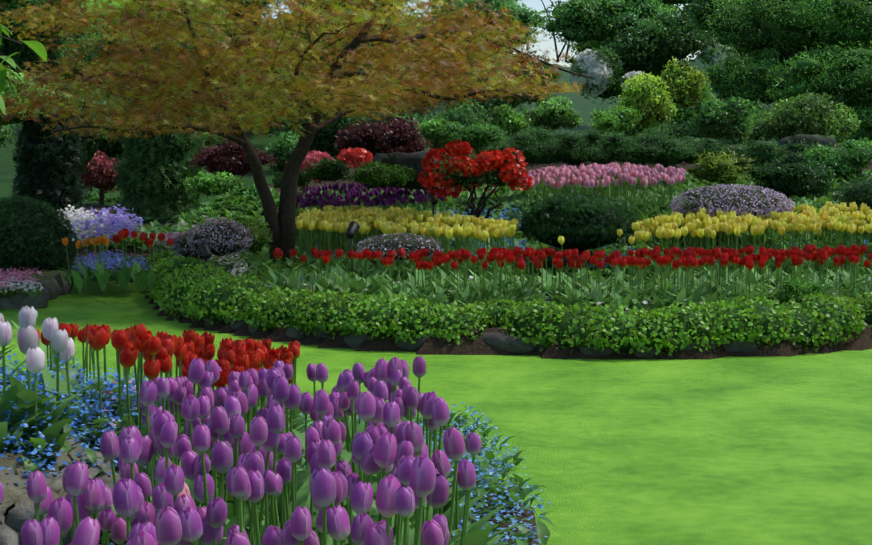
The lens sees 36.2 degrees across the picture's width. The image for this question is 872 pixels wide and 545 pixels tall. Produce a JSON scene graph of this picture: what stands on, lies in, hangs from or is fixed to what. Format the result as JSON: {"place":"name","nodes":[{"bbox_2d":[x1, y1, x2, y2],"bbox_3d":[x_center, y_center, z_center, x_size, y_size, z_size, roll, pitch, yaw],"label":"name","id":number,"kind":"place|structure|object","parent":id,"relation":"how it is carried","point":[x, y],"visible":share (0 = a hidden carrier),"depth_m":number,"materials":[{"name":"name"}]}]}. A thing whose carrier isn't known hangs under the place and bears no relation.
{"place":"outdoors","nodes":[
{"label":"outdoors","id":0,"kind":"place"},
{"bbox_2d":[0,13,46,114],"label":"overhanging branch","id":1,"kind":"object","parent":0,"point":[38,48],"visible":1,"depth_m":4.88,"materials":[{"name":"green plant"}]},
{"bbox_2d":[60,0,126,56],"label":"tree","id":2,"kind":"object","parent":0,"point":[112,4],"depth_m":82.47,"materials":[{"name":"green plant"}]},
{"bbox_2d":[0,204,231,297],"bbox_3d":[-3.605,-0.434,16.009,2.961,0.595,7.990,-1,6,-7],"label":"flower beds","id":3,"kind":"object","parent":0,"point":[109,225],"visible":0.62,"depth_m":15.39,"materials":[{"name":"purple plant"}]},
{"bbox_2d":[0,190,78,274],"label":"rounded bush","id":4,"kind":"object","parent":3,"relation":"on","point":[33,232],"visible":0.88,"depth_m":13.68,"materials":[{"name":"green plant"}]},
{"bbox_2d":[8,72,87,211],"bbox_3d":[-7.918,-2.436,27.111,1.642,3.309,1.585,0,6,2],"label":"columnar conifer","id":5,"kind":"object","parent":3,"relation":"on","point":[48,169],"visible":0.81,"depth_m":26.71,"materials":[{"name":"green plant"}]},
{"bbox_2d":[57,228,172,294],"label":"blue flowers","id":6,"kind":"object","parent":3,"relation":"on","point":[138,275],"visible":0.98,"depth_m":12.36,"materials":[{"name":"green plant"}]},
{"bbox_2d":[113,0,205,223],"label":"columnar conifer","id":7,"kind":"object","parent":3,"relation":"on","point":[154,172],"visible":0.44,"depth_m":23.55,"materials":[{"name":"green plant"}]},
{"bbox_2d":[66,206,215,262],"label":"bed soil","id":8,"kind":"structure","parent":0,"point":[128,251],"depth_m":17.62,"materials":[{"name":"brown soil"}]},
{"bbox_2d":[0,57,871,544],"bbox_3d":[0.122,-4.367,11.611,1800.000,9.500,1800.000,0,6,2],"label":"ground","id":9,"kind":"structure","parent":0,"point":[712,451],"depth_m":7.27,"materials":[{"name":"green plant"}]},
{"bbox_2d":[0,256,148,544],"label":"rockery stones","id":10,"kind":"object","parent":9,"relation":"on","point":[55,284],"visible":0.19,"depth_m":4.00,"materials":[{"name":"grey stone"}]},
{"bbox_2d":[92,417,538,544],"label":"bed soil","id":11,"kind":"structure","parent":9,"relation":"on","point":[525,514],"depth_m":5.18,"materials":[{"name":"brown soil"}]},
{"bbox_2d":[0,306,529,544],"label":"tulips","id":12,"kind":"object","parent":11,"relation":"on","point":[379,474],"visible":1,"depth_m":3.55,"materials":[{"name":"purple plant"}]},
{"bbox_2d":[0,351,554,544],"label":"forget-me-nots","id":13,"kind":"object","parent":11,"relation":"on","point":[87,399],"visible":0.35,"depth_m":4.72,"materials":[{"name":"blue plant"}]},
{"bbox_2d":[0,0,871,226],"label":"background trees and shrubs","id":14,"kind":"object","parent":9,"relation":"on","point":[806,65],"visible":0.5,"depth_m":27.15,"materials":[{"name":"green plant"}]},
{"bbox_2d":[41,71,835,152],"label":"quarry rocks","id":15,"kind":"object","parent":9,"relation":"on","point":[823,140],"visible":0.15,"depth_m":20.52,"materials":[{"name":"grey stone"}]},
{"bbox_2d":[138,145,871,359],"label":"bed soil","id":16,"kind":"structure","parent":9,"relation":"on","point":[435,345],"depth_m":9.75,"materials":[{"name":"brown soil"}]},
{"bbox_2d":[198,242,211,268],"bbox_3d":[-2.143,-0.058,12.413,0.104,0.451,0.173,-4,7,-38],"label":"garden spotlight","id":17,"kind":"object","parent":16,"relation":"on","point":[204,249],"visible":0.79,"depth_m":12.36,"materials":[{"name":"metal"}]},
{"bbox_2d":[0,0,595,263],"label":"japanese maple","id":18,"kind":"object","parent":16,"relation":"on","point":[281,225],"visible":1,"depth_m":12.79,"materials":[{"name":"orange plant"}]},
{"bbox_2d":[346,221,359,273],"bbox_3d":[-0.766,-0.160,12.256,0.104,0.625,0.173,1,6,13],"label":"garden spotlight","id":19,"kind":"object","parent":16,"relation":"on","point":[353,228],"visible":0.96,"depth_m":12.22,"materials":[{"name":"metal"}]},
{"bbox_2d":[367,150,438,189],"bbox_3d":[1.115,-0.647,14.518,5.388,1.342,1.743,5,7,41],"label":"rock","id":20,"kind":"object","parent":16,"relation":"on","point":[413,160],"visible":0.04,"depth_m":15.85,"materials":[{"name":"grey stone"}]},
{"bbox_2d":[427,192,437,237],"bbox_3d":[-0.027,-0.531,14.311,0.104,0.704,0.173,-3,6,-27],"label":"garden spotlight","id":21,"kind":"object","parent":16,"relation":"on","point":[433,200],"visible":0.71,"depth_m":14.24,"materials":[{"name":"metal"}]},
{"bbox_2d":[172,183,793,262],"bbox_3d":[0.418,-0.435,12.842,6.315,0.814,2.700,0,6,2],"label":"heather shrub","id":22,"kind":"object","parent":16,"relation":"on","point":[222,237],"visible":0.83,"depth_m":13.08,"materials":[{"name":"purple plant"}]},
{"bbox_2d":[143,250,871,355],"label":"hedge bed","id":23,"kind":"object","parent":16,"relation":"on","point":[218,296],"visible":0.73,"depth_m":9.82,"materials":[{"name":"green plant"}]},
{"bbox_2d":[154,162,871,314],"bbox_3d":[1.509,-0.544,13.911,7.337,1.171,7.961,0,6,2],"label":"tulip bed","id":24,"kind":"object","parent":16,"relation":"on","point":[337,215],"visible":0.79,"depth_m":11.91,"materials":[{"name":"green plant"}]},
{"bbox_2d":[417,139,532,218],"bbox_3d":[0.366,-0.930,13.833,1.161,0.902,1.013,-1,6,-14],"label":"red flowering shrub","id":25,"kind":"object","parent":24,"relation":"on","point":[457,166],"visible":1,"depth_m":13.61,"materials":[{"name":"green plant"}]},
{"bbox_2d":[146,147,871,305],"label":"bed shrubs","id":26,"kind":"object","parent":24,"relation":"on","point":[795,175],"visible":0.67,"depth_m":15.61,"materials":[{"name":"green plant"}]},
{"bbox_2d":[516,189,638,254],"bbox_3d":[1.328,-0.441,12.541,1.190,0.687,1.133,0,6,2],"label":"rounded shrub","id":27,"kind":"object","parent":24,"relation":"on","point":[580,222],"visible":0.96,"depth_m":12.22,"materials":[{"name":"green plant"}]},
{"bbox_2d":[196,313,846,357],"bbox_3d":[0.608,0.418,11.139,9.416,0.310,3.276,2,6,24],"label":"stone bed edging","id":28,"kind":"object","parent":16,"relation":"on","point":[504,342],"visible":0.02,"depth_m":9.66,"materials":[{"name":"grey stone"}]},
{"bbox_2d":[262,0,700,66],"label":"sky","id":29,"kind":"structure","parent":0,"point":[535,4],"materials":[{"name":"white"}]}
]}

